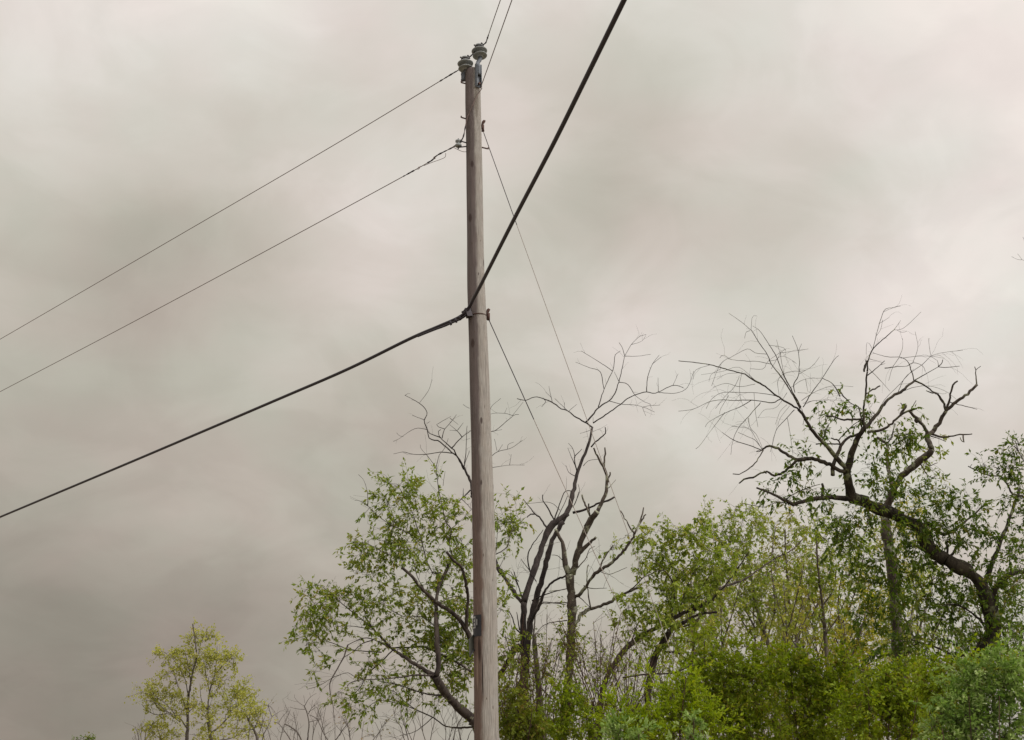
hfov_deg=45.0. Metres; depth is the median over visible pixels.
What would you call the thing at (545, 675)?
twiggy shrub
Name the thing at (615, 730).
pale shrub
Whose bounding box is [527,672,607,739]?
leafy shrub
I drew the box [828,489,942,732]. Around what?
thicket tree
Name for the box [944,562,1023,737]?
thicket tree
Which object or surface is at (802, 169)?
sky
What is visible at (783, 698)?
leafy shrub
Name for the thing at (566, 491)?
guy wire
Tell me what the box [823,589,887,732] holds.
sapling
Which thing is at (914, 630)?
sapling
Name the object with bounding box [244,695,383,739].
bare shrub
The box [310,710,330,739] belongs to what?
bare sapling
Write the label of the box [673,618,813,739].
leafy shrub
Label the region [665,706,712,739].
pale shrub
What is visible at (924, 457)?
broken tree
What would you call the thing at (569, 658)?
twiggy shrub
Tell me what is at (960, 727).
pale shrub
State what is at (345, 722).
bare sapling
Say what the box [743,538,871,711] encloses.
thicket tree
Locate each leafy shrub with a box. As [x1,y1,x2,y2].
[498,665,555,739]
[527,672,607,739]
[584,656,744,739]
[660,649,772,739]
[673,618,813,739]
[740,663,827,739]
[752,632,874,739]
[794,646,884,739]
[818,650,946,739]
[870,656,960,739]
[903,632,1023,739]
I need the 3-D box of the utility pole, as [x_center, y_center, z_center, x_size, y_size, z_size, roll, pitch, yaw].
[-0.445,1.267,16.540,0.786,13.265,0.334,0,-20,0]
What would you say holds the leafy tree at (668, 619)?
on the ground
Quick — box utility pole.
[455,42,498,739]
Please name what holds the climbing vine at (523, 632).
attached to the dead tree at (559, 521)
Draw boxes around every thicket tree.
[646,565,736,676]
[694,494,794,739]
[732,504,834,656]
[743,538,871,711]
[782,509,880,739]
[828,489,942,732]
[867,553,966,739]
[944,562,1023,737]
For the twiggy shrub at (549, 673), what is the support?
on the ground
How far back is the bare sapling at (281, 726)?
36.51 m
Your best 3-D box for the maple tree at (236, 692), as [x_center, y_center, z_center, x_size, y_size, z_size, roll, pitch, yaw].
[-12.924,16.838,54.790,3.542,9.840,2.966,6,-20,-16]
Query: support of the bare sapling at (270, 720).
on the ground
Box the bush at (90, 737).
[72,731,95,739]
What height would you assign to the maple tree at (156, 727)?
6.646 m
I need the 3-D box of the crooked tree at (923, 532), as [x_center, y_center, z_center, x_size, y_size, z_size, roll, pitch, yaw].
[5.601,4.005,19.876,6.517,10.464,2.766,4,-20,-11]
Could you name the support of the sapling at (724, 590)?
on the ground
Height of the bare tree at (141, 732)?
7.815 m
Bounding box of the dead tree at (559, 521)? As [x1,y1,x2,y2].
[393,333,693,738]
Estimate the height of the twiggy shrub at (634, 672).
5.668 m
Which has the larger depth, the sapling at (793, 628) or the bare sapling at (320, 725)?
the bare sapling at (320, 725)
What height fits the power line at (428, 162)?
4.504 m
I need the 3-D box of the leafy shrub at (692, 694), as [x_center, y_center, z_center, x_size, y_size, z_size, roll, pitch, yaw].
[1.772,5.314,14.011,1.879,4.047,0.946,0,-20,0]
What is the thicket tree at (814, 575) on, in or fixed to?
on the ground
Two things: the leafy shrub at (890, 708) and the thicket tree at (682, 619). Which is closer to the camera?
the leafy shrub at (890, 708)
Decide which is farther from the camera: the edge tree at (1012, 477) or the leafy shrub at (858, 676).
the leafy shrub at (858, 676)
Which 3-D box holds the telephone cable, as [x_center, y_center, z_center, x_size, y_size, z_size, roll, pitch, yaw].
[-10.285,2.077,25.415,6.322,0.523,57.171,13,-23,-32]
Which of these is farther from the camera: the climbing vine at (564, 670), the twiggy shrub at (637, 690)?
the twiggy shrub at (637, 690)
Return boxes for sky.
[0,0,1023,739]
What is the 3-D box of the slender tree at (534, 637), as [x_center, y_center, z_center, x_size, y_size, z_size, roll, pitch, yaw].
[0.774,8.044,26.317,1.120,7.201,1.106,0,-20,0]
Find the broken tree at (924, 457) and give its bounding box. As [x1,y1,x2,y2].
[862,366,981,739]
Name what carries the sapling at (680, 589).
on the ground
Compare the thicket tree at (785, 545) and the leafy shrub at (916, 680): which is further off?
the thicket tree at (785, 545)
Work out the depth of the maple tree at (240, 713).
53.00 m
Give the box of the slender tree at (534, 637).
[524,589,555,738]
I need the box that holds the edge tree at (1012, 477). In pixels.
[965,238,1023,674]
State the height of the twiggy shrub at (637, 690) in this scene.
6.777 m
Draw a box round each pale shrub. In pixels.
[598,706,661,739]
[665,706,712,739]
[909,622,1023,739]
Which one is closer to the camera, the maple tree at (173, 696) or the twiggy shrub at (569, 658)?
the twiggy shrub at (569, 658)
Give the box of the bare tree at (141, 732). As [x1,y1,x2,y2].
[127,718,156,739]
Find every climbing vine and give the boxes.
[499,614,537,736]
[549,615,584,739]
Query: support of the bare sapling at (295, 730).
on the ground
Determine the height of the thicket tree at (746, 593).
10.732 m
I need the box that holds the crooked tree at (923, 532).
[678,296,1023,739]
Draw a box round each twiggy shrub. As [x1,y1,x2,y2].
[470,641,542,739]
[499,634,572,738]
[514,605,584,739]
[549,596,652,739]
[549,630,636,739]
[565,634,665,738]
[575,625,688,722]
[634,618,711,738]
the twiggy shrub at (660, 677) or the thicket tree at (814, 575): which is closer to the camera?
the twiggy shrub at (660, 677)
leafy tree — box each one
[279,438,536,739]
[592,510,823,739]
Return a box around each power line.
[0,0,511,391]
[1,0,500,338]
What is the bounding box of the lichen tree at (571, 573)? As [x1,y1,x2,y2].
[534,447,652,739]
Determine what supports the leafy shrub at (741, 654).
on the ground
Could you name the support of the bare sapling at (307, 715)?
on the ground
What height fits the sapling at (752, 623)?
9.631 m
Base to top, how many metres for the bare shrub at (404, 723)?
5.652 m
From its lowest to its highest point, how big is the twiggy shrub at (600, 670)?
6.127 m
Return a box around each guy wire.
[483,131,699,730]
[489,320,677,734]
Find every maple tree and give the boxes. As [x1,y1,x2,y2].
[124,617,227,739]
[132,713,218,739]
[185,637,264,739]
[224,693,277,739]
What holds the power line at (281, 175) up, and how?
attached to the utility pole
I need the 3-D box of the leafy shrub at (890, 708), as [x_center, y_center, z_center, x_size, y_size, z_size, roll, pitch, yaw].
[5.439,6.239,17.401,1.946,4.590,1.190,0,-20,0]
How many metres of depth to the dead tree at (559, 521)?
28.81 m
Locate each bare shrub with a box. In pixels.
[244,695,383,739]
[380,678,473,739]
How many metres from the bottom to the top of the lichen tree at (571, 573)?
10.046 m
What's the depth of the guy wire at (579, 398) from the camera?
16.91 m
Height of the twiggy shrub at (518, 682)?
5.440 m
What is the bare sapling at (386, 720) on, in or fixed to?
on the ground
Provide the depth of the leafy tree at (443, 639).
25.20 m
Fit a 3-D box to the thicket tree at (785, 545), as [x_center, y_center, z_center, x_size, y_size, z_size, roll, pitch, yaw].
[7.932,9.219,35.512,3.024,11.190,1.977,-7,-21,18]
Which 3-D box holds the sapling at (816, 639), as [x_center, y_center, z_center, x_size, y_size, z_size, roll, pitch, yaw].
[8.446,9.195,32.848,1.921,9.438,1.935,0,-20,0]
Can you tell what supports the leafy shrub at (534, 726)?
on the ground
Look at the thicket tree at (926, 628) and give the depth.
39.55 m
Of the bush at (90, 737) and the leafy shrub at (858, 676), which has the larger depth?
the bush at (90, 737)
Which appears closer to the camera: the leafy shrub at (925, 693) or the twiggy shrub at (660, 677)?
the leafy shrub at (925, 693)
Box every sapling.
[245,699,285,739]
[272,693,292,739]
[285,715,301,739]
[287,695,321,739]
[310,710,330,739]
[329,704,352,739]
[361,711,396,739]
[666,557,726,735]
[695,530,759,706]
[718,546,782,734]
[758,563,818,739]
[788,548,842,732]
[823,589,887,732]
[871,588,935,695]
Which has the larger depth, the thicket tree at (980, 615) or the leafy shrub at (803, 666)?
the thicket tree at (980, 615)
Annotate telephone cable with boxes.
[0,0,626,517]
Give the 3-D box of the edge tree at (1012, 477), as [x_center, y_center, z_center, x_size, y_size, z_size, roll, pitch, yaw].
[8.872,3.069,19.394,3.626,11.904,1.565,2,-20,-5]

